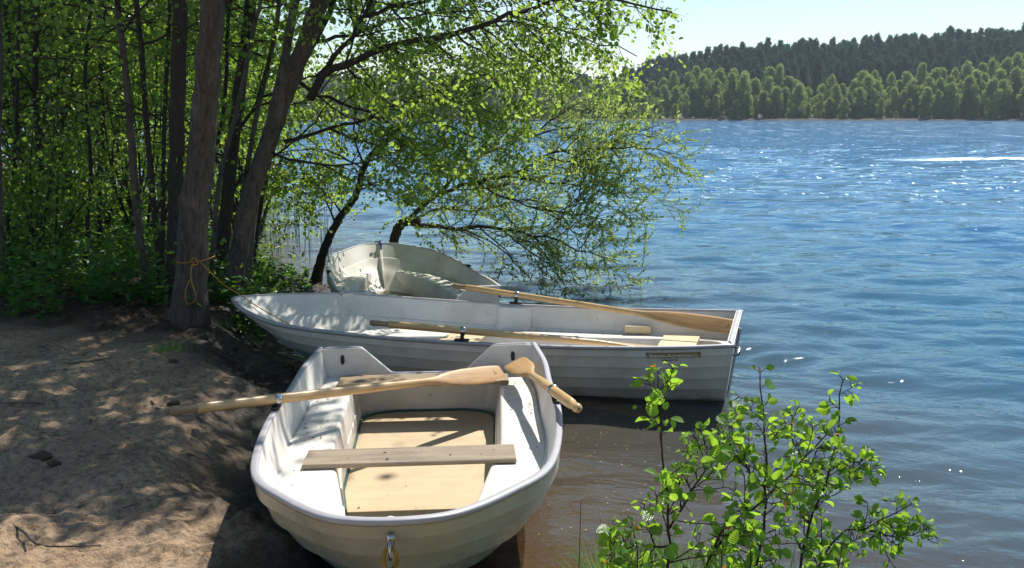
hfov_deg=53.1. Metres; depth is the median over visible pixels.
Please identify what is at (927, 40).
pine tree
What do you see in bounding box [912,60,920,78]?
pine tree
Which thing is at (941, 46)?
pine tree
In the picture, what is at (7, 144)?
leafy bush
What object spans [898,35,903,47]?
pine tree
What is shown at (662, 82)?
tree
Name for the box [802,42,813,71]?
pine tree
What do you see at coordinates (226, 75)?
slender tree
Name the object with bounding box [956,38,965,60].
pine tree
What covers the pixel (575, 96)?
tree
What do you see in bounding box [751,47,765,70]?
pine tree
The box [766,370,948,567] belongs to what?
alder shrub
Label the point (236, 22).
forest tree
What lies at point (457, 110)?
tree
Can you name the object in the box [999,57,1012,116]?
tree
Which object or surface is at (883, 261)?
water
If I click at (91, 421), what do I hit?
blown leaves
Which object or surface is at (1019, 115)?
tree
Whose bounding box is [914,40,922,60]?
pine tree
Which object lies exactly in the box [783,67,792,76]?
pine tree
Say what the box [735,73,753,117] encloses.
tree
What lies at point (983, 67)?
tree
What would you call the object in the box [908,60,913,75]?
pine tree
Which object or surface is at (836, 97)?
tree
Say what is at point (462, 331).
oar
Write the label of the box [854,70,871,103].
tree
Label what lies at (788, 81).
tree
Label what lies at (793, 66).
pine tree
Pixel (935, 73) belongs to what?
tree
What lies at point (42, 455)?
clod
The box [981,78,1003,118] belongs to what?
tree
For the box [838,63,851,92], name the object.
pine tree
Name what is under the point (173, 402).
clod
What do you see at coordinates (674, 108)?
tree
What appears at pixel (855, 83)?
tree
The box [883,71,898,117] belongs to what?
tree
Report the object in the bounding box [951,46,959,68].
pine tree
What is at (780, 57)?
pine tree
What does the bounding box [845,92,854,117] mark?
tree
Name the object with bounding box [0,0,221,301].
slender tree
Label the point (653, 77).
pine tree
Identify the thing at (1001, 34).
pine tree
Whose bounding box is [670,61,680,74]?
pine tree
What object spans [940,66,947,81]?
tree
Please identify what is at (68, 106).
slender tree
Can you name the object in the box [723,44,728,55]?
pine tree
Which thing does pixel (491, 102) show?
tree
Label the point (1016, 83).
tree
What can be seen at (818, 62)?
pine tree
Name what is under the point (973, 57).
pine tree
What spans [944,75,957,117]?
tree
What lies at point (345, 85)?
tree
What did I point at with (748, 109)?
tree
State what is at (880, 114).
tree
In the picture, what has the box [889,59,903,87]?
pine tree
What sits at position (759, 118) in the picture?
hill
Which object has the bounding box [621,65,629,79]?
pine tree
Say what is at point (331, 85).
tree
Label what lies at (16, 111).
slender tree
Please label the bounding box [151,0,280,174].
forest tree
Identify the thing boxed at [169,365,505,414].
oar
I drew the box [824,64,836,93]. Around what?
pine tree
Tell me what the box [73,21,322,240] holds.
leafy bush
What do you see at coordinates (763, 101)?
tree
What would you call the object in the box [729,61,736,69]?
pine tree
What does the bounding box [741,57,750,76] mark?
pine tree
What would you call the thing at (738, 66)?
pine tree
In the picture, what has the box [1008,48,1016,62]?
pine tree
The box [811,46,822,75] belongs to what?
pine tree
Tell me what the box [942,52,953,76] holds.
pine tree
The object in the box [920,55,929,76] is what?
pine tree
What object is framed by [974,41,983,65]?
pine tree
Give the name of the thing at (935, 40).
pine tree
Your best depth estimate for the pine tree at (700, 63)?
442.45 m
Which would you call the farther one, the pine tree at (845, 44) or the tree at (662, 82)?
the pine tree at (845, 44)
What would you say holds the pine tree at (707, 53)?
on the hill
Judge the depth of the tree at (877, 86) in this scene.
366.65 m
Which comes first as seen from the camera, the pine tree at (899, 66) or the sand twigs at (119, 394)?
the sand twigs at (119, 394)
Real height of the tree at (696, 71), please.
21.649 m
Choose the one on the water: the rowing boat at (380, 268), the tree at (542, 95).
the rowing boat at (380, 268)
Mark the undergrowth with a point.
(95, 281)
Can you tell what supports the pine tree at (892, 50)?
on the hill
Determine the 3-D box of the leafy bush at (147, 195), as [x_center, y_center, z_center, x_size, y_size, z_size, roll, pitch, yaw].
[-5.094,-1.012,14.065,3.250,2.616,2.599,0,9,0]
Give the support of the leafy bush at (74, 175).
on the ground at (146, 442)
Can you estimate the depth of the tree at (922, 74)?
372.69 m
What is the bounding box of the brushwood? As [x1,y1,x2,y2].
[132,332,302,387]
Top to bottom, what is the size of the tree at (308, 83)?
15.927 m
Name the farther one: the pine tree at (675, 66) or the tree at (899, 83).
the pine tree at (675, 66)
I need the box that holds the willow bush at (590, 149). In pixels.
[389,33,714,298]
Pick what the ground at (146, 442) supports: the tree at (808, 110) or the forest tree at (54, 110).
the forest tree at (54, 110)
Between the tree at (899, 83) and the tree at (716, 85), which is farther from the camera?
the tree at (899, 83)
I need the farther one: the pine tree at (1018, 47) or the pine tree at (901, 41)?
the pine tree at (901, 41)
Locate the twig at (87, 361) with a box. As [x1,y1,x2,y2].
[68,357,112,363]
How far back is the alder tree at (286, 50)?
9.38 m
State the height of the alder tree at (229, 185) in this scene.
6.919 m
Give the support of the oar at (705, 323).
on the rowing boat at (316, 321)
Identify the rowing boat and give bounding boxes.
[231,292,743,400]
[250,342,562,567]
[326,240,500,302]
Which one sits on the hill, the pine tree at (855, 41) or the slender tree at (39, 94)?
the pine tree at (855, 41)
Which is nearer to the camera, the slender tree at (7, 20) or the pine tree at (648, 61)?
the slender tree at (7, 20)
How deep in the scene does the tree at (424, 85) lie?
375.17 m
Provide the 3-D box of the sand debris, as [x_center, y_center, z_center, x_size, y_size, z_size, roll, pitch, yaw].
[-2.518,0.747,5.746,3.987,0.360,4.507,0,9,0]
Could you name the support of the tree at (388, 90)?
on the hill
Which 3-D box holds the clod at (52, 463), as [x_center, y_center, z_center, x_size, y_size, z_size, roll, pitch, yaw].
[-2.091,0.817,4.665,0.068,0.037,0.047,0,9,0]
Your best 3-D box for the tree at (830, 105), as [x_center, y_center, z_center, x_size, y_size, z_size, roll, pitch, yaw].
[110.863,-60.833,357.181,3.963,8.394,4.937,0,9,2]
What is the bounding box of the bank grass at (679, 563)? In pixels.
[551,505,901,567]
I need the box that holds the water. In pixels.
[1,121,1023,567]
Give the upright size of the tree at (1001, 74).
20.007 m
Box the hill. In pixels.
[7,81,1023,120]
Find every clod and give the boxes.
[29,450,52,460]
[46,460,60,467]
[167,399,179,405]
[169,359,177,362]
[552,477,562,483]
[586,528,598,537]
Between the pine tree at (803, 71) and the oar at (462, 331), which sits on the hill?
the pine tree at (803, 71)
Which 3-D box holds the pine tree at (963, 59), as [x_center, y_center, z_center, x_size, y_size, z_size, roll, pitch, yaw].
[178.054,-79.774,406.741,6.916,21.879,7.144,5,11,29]
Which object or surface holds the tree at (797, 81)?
on the hill
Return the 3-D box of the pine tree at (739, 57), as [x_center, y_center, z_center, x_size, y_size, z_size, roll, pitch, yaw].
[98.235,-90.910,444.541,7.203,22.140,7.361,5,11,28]
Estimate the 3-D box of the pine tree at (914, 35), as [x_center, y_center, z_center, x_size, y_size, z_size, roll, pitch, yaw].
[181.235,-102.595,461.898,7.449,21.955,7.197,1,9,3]
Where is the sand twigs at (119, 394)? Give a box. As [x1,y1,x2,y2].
[20,336,253,513]
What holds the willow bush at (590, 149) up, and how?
on the ground at (146, 442)
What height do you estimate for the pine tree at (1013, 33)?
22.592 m
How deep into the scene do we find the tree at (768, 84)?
361.58 m
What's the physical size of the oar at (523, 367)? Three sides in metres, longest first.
1.626 x 0.139 x 0.079 m
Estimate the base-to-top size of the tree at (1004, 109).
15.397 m
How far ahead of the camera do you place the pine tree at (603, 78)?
553.39 m
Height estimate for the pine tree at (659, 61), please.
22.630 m
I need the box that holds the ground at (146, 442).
[0,156,676,567]
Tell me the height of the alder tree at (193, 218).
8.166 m
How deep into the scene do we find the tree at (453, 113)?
357.05 m
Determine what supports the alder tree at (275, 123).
on the ground at (146, 442)
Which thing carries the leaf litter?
on the ground at (146, 442)
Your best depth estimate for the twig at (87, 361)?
6.49 m
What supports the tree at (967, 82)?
on the hill
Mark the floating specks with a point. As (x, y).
(645, 484)
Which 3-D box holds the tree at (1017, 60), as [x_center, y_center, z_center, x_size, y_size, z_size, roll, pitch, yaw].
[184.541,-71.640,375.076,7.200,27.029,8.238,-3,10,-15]
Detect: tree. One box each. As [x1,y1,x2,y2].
[0,0,78,291]
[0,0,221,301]
[0,0,267,266]
[1,0,112,178]
[1,0,145,165]
[1,0,186,245]
[1,0,188,266]
[1,0,191,185]
[1,0,225,211]
[1,22,31,131]
[2,0,127,217]
[2,0,147,249]
[2,0,160,244]
[2,1,164,221]
[5,0,272,193]
[8,82,156,182]
[20,0,290,288]
[31,0,312,284]
[39,0,383,243]
[72,3,291,188]
[104,0,213,299]
[136,0,364,194]
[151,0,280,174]
[167,0,348,328]
[188,0,327,131]
[190,0,388,269]
[215,0,377,271]
[221,0,688,298]
[221,14,580,282]
[245,0,306,294]
[297,88,309,116]
[301,79,316,117]
[311,93,326,117]
[320,80,328,104]
[324,94,333,117]
[327,82,337,97]
[335,78,348,117]
[338,90,347,117]
[348,95,360,117]
[361,93,372,115]
[384,81,396,111]
[388,90,399,113]
[400,87,415,117]
[416,78,427,104]
[435,106,442,117]
[447,104,456,117]
[450,89,461,117]
[473,79,487,105]
[483,94,496,116]
[487,82,500,114]
[498,92,506,116]
[512,90,521,116]
[535,87,543,116]
[538,91,550,117]
[542,81,556,117]
[551,85,567,117]
[567,92,578,116]
[568,80,584,112]
[579,93,587,117]
[582,73,591,92]
[584,83,594,117]
[591,92,601,117]
[593,79,608,114]
[601,73,609,82]
[603,78,613,117]
[607,88,622,115]
[615,83,634,117]
[616,77,631,113]
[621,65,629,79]
[630,102,637,118]
[633,95,641,117]
[634,66,642,78]
[636,71,643,81]
[638,83,648,117]
[641,77,651,104]
[642,58,651,74]
[642,65,651,85]
[643,100,652,117]
[644,93,654,117]
[647,80,657,116]
[650,58,656,70]
[650,67,659,78]
[650,73,657,88]
[654,57,660,67]
[654,84,672,117]
[655,76,672,117]
[656,72,665,87]
[657,106,663,118]
[660,57,667,69]
[664,70,670,81]
[665,52,671,66]
[667,57,675,71]
[668,70,681,116]
[669,86,682,117]
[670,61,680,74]
[671,104,677,117]
[676,58,683,73]
[678,75,684,101]
[680,54,686,64]
[680,72,696,117]
[681,61,689,75]
[681,93,691,117]
[682,80,699,117]
[688,51,697,65]
[688,60,694,68]
[692,65,701,117]
[692,74,712,117]
[692,93,706,117]
[696,52,703,61]
[696,58,703,73]
[701,67,713,117]
[703,46,711,65]
[706,59,715,68]
[708,78,724,117]
[709,46,720,64]
[711,67,727,117]
[711,94,719,117]
[712,54,723,69]
[717,43,724,57]
[721,55,729,74]
[721,70,738,117]
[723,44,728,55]
[724,67,738,116]
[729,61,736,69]
[730,45,738,56]
[730,100,740,118]
[734,50,742,64]
[734,61,741,78]
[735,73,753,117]
[738,40,745,50]
[738,70,752,117]
[741,48,751,69]
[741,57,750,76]
[742,92,753,117]
[747,46,754,61]
[749,69,757,90]
[749,77,761,117]
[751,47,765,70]
[752,95,758,117]
[753,65,762,84]
[756,90,770,117]
[759,66,782,117]
[759,76,778,117]
[761,42,769,63]
[765,36,771,62]
[768,44,779,62]
[769,55,776,69]
[769,85,784,117]
[773,62,786,117]
[776,39,783,53]
[776,53,785,73]
[779,87,791,117]
[780,76,795,117]
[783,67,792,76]
[789,60,798,82]
[789,82,806,117]
[789,109,794,118]
[791,42,798,56]
[792,79,804,117]
[796,62,811,94]
[797,37,807,56]
[801,97,809,117]
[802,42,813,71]
[804,104,812,118]
[805,87,812,117]
[808,37,814,51]
[809,54,825,94]
[810,66,824,97]
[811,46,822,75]
[811,83,827,116]
[812,38,819,52]
[814,93,825,117]
[823,98,835,117]
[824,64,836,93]
[824,74,838,112]
[825,84,843,117]
[826,44,832,55]
[826,60,843,89]
[830,40,835,53]
[837,47,845,67]
[837,97,850,118]
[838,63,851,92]
[840,83,846,115]
[842,40,848,50]
[845,43,856,60]
[845,58,855,82]
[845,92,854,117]
[846,79,863,117]
[849,43,859,58]
[851,37,858,47]
[851,58,860,80]
[852,86,867,117]
[852,87,866,117]
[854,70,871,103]
[856,59,868,80]
[858,40,867,53]
[861,74,880,117]
[865,38,871,51]
[866,61,873,73]
[866,79,887,117]
[867,34,875,50]
[871,69,883,89]
[873,32,882,56]
[873,58,887,88]
[875,98,885,117]
[876,55,885,69]
[881,57,895,92]
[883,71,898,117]
[884,87,901,117]
[887,42,895,60]
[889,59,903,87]
[893,33,900,52]
[894,79,905,117]
[897,90,911,117]
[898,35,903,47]
[898,54,911,79]
[901,71,914,89]
[902,33,909,41]
[903,98,913,117]
[904,78,921,117]
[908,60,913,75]
[911,32,918,56]
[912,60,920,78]
[913,76,935,117]
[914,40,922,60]
[914,62,931,113]
[918,33,927,49]
[918,86,935,117]
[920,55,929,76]
[925,36,930,47]
[926,42,935,72]
[928,67,941,117]
[929,58,940,73]
[931,33,939,47]
[932,89,943,117]
[933,76,948,117]
[934,36,946,66]
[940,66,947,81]
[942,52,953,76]
[942,81,961,117]
[943,48,956,68]
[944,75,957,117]
[945,25,956,47]
[950,66,962,117]
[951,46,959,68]
[955,28,964,54]
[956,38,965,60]
[956,55,966,85]
[957,60,977,116]
[957,74,979,117]
[961,52,978,82]
[963,32,973,54]
[963,69,985,117]
[963,82,980,117]
[965,29,974,43]
[972,31,977,40]
[973,34,985,57]
[974,27,987,55]
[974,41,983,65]
[975,62,988,117]
[978,54,989,66]
[980,72,989,117]
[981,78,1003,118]
[984,37,994,55]
[985,57,998,116]
[986,28,993,50]
[987,54,998,75]
[990,28,999,40]
[990,38,1001,57]
[992,68,1009,117]
[994,79,1013,117]
[998,53,1008,77]
[999,30,1003,46]
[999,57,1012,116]
[1001,34,1012,48]
[1007,67,1023,117]
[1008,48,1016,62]
[1008,52,1023,117]
[1009,29,1016,40]
[1013,69,1023,117]
[1014,42,1022,52]
[1016,29,1023,46]
[1016,87,1023,118]
[1020,21,1023,40]
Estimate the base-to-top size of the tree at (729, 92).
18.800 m
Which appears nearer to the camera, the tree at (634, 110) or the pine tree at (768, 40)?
the tree at (634, 110)
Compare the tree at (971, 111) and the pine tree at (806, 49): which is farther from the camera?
the pine tree at (806, 49)
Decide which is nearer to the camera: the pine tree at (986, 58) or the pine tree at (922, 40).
the pine tree at (986, 58)
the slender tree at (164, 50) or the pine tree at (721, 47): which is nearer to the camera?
the slender tree at (164, 50)
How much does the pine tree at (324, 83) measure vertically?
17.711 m
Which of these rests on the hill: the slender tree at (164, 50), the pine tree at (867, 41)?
the pine tree at (867, 41)
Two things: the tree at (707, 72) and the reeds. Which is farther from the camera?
the tree at (707, 72)
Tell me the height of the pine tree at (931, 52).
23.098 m
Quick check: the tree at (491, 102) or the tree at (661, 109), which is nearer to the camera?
the tree at (661, 109)
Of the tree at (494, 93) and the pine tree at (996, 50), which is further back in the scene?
the pine tree at (996, 50)
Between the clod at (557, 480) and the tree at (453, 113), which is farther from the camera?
the tree at (453, 113)
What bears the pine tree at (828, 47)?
on the hill
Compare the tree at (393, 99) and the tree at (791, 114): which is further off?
the tree at (393, 99)
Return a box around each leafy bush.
[1,0,162,224]
[1,110,159,272]
[2,42,190,236]
[6,164,156,207]
[13,0,261,234]
[18,119,268,233]
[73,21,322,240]
[128,0,347,245]
[167,102,299,257]
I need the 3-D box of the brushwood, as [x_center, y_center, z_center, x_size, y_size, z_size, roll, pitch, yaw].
[-1.859,0.527,7.521,1.752,0.289,1.183,2,10,12]
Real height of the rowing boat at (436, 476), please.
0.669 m
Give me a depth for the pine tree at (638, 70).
456.63 m
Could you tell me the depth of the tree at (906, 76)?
376.13 m
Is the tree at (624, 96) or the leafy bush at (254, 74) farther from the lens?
the tree at (624, 96)
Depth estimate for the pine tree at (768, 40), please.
464.50 m
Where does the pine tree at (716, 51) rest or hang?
on the hill
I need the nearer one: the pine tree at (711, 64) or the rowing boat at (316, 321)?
the rowing boat at (316, 321)
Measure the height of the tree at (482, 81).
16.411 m
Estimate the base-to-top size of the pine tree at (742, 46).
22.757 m
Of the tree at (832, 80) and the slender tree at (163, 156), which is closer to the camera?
the slender tree at (163, 156)
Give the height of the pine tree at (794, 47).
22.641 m
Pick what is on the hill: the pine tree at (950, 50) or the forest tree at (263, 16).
the pine tree at (950, 50)
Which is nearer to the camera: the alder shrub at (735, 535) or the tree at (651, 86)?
the alder shrub at (735, 535)
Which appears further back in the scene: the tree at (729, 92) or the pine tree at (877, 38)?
the pine tree at (877, 38)
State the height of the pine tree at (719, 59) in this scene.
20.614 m
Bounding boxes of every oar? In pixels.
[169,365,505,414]
[369,320,653,345]
[452,283,732,333]
[505,357,581,412]
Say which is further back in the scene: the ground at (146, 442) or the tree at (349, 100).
the tree at (349, 100)
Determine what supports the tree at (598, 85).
on the hill
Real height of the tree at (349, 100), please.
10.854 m
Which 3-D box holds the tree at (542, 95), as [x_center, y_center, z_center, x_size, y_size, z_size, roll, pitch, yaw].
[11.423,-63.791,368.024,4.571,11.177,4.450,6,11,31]
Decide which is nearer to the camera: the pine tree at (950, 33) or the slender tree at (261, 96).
the slender tree at (261, 96)
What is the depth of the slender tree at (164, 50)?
9.19 m
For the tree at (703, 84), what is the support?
on the hill
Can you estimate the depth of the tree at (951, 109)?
358.28 m
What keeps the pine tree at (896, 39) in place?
on the hill
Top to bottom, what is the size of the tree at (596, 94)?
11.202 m
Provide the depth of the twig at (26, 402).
5.62 m
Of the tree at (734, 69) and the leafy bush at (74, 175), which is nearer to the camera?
the leafy bush at (74, 175)
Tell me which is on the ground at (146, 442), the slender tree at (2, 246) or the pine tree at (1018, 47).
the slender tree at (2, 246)
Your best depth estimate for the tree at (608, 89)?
377.07 m
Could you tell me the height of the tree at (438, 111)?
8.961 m
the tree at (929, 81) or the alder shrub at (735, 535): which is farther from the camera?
the tree at (929, 81)
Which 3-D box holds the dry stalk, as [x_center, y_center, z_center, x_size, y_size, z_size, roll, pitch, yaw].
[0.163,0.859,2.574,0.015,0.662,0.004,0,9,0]
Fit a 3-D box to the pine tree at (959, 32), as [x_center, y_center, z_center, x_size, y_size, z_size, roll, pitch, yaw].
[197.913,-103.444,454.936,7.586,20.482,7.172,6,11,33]
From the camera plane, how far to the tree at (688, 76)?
372.77 m
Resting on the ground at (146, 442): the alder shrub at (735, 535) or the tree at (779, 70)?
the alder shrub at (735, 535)
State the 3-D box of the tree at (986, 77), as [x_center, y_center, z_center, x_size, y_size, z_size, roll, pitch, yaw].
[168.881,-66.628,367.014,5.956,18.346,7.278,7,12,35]
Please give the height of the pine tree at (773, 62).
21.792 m
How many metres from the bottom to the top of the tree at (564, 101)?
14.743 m
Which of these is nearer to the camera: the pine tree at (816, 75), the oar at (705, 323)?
the oar at (705, 323)
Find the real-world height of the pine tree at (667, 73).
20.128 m
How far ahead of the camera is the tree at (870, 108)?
363.91 m
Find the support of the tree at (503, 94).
on the hill
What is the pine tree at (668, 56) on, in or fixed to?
on the hill
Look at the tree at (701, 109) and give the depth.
359.25 m
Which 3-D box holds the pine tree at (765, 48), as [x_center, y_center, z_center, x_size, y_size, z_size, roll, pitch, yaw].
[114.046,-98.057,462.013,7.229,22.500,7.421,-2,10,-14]
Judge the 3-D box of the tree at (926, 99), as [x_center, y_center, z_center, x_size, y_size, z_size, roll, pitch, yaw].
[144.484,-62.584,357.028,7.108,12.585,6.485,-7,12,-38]
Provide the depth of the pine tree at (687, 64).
439.52 m
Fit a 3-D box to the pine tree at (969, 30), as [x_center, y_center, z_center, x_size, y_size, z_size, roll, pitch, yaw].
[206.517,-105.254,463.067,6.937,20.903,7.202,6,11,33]
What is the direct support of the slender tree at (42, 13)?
on the ground at (146, 442)
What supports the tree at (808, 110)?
on the hill
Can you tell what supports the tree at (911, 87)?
on the hill
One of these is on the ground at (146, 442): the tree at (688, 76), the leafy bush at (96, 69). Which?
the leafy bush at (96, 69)
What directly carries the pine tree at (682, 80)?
on the hill
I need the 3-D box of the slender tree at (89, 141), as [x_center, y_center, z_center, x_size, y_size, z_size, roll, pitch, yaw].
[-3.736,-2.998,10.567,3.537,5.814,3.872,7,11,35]
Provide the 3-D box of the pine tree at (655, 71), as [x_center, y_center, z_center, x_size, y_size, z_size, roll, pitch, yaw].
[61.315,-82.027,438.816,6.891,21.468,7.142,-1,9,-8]
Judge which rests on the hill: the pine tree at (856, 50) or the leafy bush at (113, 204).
the pine tree at (856, 50)
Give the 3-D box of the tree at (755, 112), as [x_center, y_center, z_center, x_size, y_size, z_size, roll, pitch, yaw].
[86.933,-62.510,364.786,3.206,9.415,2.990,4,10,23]
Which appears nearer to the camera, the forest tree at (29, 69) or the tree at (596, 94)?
the forest tree at (29, 69)
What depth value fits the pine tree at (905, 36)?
456.24 m
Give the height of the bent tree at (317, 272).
3.030 m
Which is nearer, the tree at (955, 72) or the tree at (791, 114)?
the tree at (791, 114)
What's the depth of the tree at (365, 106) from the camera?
360.62 m
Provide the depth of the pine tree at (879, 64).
404.77 m
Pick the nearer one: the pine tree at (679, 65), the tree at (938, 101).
the tree at (938, 101)
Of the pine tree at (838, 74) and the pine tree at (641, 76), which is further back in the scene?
the pine tree at (641, 76)
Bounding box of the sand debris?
[1,321,333,567]
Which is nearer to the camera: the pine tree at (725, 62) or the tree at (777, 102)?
the tree at (777, 102)
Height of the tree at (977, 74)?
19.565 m
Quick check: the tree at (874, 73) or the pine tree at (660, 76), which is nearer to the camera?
the tree at (874, 73)
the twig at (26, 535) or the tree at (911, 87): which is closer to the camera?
the twig at (26, 535)
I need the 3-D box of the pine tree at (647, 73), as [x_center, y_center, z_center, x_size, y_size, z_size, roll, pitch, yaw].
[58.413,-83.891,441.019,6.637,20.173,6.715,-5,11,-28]
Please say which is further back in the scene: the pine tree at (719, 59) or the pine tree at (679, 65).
the pine tree at (679, 65)
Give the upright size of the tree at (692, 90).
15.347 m
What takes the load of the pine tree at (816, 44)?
on the hill
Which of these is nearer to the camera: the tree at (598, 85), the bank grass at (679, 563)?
the bank grass at (679, 563)
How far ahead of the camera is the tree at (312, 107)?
359.69 m
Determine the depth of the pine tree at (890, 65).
408.05 m
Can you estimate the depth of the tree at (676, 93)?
364.97 m
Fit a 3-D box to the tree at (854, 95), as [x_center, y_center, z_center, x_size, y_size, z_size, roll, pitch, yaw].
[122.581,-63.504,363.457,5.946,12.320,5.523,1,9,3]
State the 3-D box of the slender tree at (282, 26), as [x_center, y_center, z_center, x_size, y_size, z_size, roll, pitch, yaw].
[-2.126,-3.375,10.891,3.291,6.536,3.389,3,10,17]
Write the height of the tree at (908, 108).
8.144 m
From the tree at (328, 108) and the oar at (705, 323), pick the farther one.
the tree at (328, 108)
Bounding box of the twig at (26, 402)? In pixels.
[3,402,44,404]
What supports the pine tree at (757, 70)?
on the hill
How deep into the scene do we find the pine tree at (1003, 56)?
406.51 m
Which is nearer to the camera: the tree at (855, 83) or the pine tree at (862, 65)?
the tree at (855, 83)
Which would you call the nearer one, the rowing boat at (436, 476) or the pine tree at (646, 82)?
the rowing boat at (436, 476)
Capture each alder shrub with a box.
[595,361,741,567]
[688,364,851,567]
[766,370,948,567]
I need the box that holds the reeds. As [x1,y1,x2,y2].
[262,189,335,262]
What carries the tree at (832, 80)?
on the hill
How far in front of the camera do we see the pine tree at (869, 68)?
406.54 m
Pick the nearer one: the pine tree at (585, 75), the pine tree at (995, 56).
the pine tree at (995, 56)
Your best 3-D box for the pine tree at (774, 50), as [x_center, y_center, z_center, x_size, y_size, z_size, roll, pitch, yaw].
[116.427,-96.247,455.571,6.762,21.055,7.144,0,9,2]
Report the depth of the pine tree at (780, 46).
467.34 m
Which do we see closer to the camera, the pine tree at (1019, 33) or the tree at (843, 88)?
the tree at (843, 88)
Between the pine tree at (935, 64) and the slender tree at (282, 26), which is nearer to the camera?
the slender tree at (282, 26)
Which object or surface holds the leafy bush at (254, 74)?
on the ground at (146, 442)
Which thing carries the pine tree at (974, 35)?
on the hill
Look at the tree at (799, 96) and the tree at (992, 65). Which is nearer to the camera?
the tree at (799, 96)
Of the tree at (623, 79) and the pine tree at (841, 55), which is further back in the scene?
the pine tree at (841, 55)
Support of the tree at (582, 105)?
on the hill
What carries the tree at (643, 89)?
on the hill
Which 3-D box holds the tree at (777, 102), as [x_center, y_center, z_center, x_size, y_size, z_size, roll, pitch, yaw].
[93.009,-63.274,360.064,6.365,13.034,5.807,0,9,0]
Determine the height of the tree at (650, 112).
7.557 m
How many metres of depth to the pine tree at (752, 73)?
405.61 m
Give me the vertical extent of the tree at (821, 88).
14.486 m
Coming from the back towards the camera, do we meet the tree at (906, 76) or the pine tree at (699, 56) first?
the pine tree at (699, 56)
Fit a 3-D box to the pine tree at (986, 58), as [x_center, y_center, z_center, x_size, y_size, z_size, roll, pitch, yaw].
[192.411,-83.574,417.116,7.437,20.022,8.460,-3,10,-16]
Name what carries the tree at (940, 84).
on the hill
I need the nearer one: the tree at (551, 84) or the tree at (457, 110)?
the tree at (457, 110)
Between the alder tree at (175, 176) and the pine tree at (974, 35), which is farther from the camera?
the pine tree at (974, 35)
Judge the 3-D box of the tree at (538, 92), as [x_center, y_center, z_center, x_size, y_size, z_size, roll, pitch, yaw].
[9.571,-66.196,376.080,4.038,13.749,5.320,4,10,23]
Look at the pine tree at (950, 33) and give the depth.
449.06 m
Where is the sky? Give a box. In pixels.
[30,0,1023,108]
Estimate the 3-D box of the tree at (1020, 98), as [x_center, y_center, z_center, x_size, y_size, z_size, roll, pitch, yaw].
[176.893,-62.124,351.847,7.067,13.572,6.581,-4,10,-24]
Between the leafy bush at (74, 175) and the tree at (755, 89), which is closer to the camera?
the leafy bush at (74, 175)
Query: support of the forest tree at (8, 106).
on the ground at (146, 442)
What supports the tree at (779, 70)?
on the hill
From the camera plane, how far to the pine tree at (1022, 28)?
471.85 m
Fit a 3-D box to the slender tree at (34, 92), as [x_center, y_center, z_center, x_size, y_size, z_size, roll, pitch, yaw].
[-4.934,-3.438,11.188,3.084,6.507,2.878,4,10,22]
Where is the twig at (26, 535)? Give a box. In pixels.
[0,520,100,546]
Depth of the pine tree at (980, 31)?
455.62 m
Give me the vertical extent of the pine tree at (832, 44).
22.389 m
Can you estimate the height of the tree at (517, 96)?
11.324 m
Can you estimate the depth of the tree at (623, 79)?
372.62 m
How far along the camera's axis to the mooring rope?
7.79 m
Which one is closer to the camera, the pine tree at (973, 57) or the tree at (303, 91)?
the tree at (303, 91)
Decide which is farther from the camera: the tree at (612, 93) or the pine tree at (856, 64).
the pine tree at (856, 64)
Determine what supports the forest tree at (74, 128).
on the ground at (146, 442)
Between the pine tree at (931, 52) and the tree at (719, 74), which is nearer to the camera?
the tree at (719, 74)
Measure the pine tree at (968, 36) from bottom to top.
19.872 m
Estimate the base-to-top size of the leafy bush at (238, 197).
2.634 m
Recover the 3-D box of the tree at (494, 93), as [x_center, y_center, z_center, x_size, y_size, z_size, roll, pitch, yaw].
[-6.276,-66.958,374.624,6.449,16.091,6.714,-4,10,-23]
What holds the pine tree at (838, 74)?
on the hill
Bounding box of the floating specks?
[561,412,860,552]
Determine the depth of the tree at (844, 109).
355.43 m
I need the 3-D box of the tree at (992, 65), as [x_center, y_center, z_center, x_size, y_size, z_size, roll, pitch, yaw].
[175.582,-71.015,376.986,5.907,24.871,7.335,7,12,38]
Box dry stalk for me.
[579,501,580,563]
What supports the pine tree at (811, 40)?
on the hill
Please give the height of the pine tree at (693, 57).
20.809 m
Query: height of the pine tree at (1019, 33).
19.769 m
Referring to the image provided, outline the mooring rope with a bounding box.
[177,253,290,324]
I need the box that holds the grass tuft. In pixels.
[131,339,192,353]
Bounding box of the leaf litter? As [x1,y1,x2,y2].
[0,231,328,392]
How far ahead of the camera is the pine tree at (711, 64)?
441.47 m
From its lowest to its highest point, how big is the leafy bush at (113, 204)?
3.138 m
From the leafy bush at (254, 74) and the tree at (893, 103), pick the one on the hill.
the tree at (893, 103)
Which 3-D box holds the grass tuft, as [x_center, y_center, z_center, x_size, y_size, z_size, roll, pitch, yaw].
[-2.378,0.429,6.980,0.455,0.112,0.327,0,9,0]
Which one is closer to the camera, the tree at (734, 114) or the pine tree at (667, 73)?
the tree at (734, 114)
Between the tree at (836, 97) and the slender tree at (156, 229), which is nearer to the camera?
the slender tree at (156, 229)
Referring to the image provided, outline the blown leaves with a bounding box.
[0,336,265,529]
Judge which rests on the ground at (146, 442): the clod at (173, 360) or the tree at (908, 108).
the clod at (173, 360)
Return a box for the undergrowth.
[0,194,312,346]
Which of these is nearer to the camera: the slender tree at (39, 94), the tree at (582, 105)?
the slender tree at (39, 94)
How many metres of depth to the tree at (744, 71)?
372.79 m
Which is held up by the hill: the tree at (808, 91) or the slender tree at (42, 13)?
the tree at (808, 91)
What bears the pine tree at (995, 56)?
on the hill
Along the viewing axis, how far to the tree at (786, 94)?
362.58 m
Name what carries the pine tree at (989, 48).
on the hill

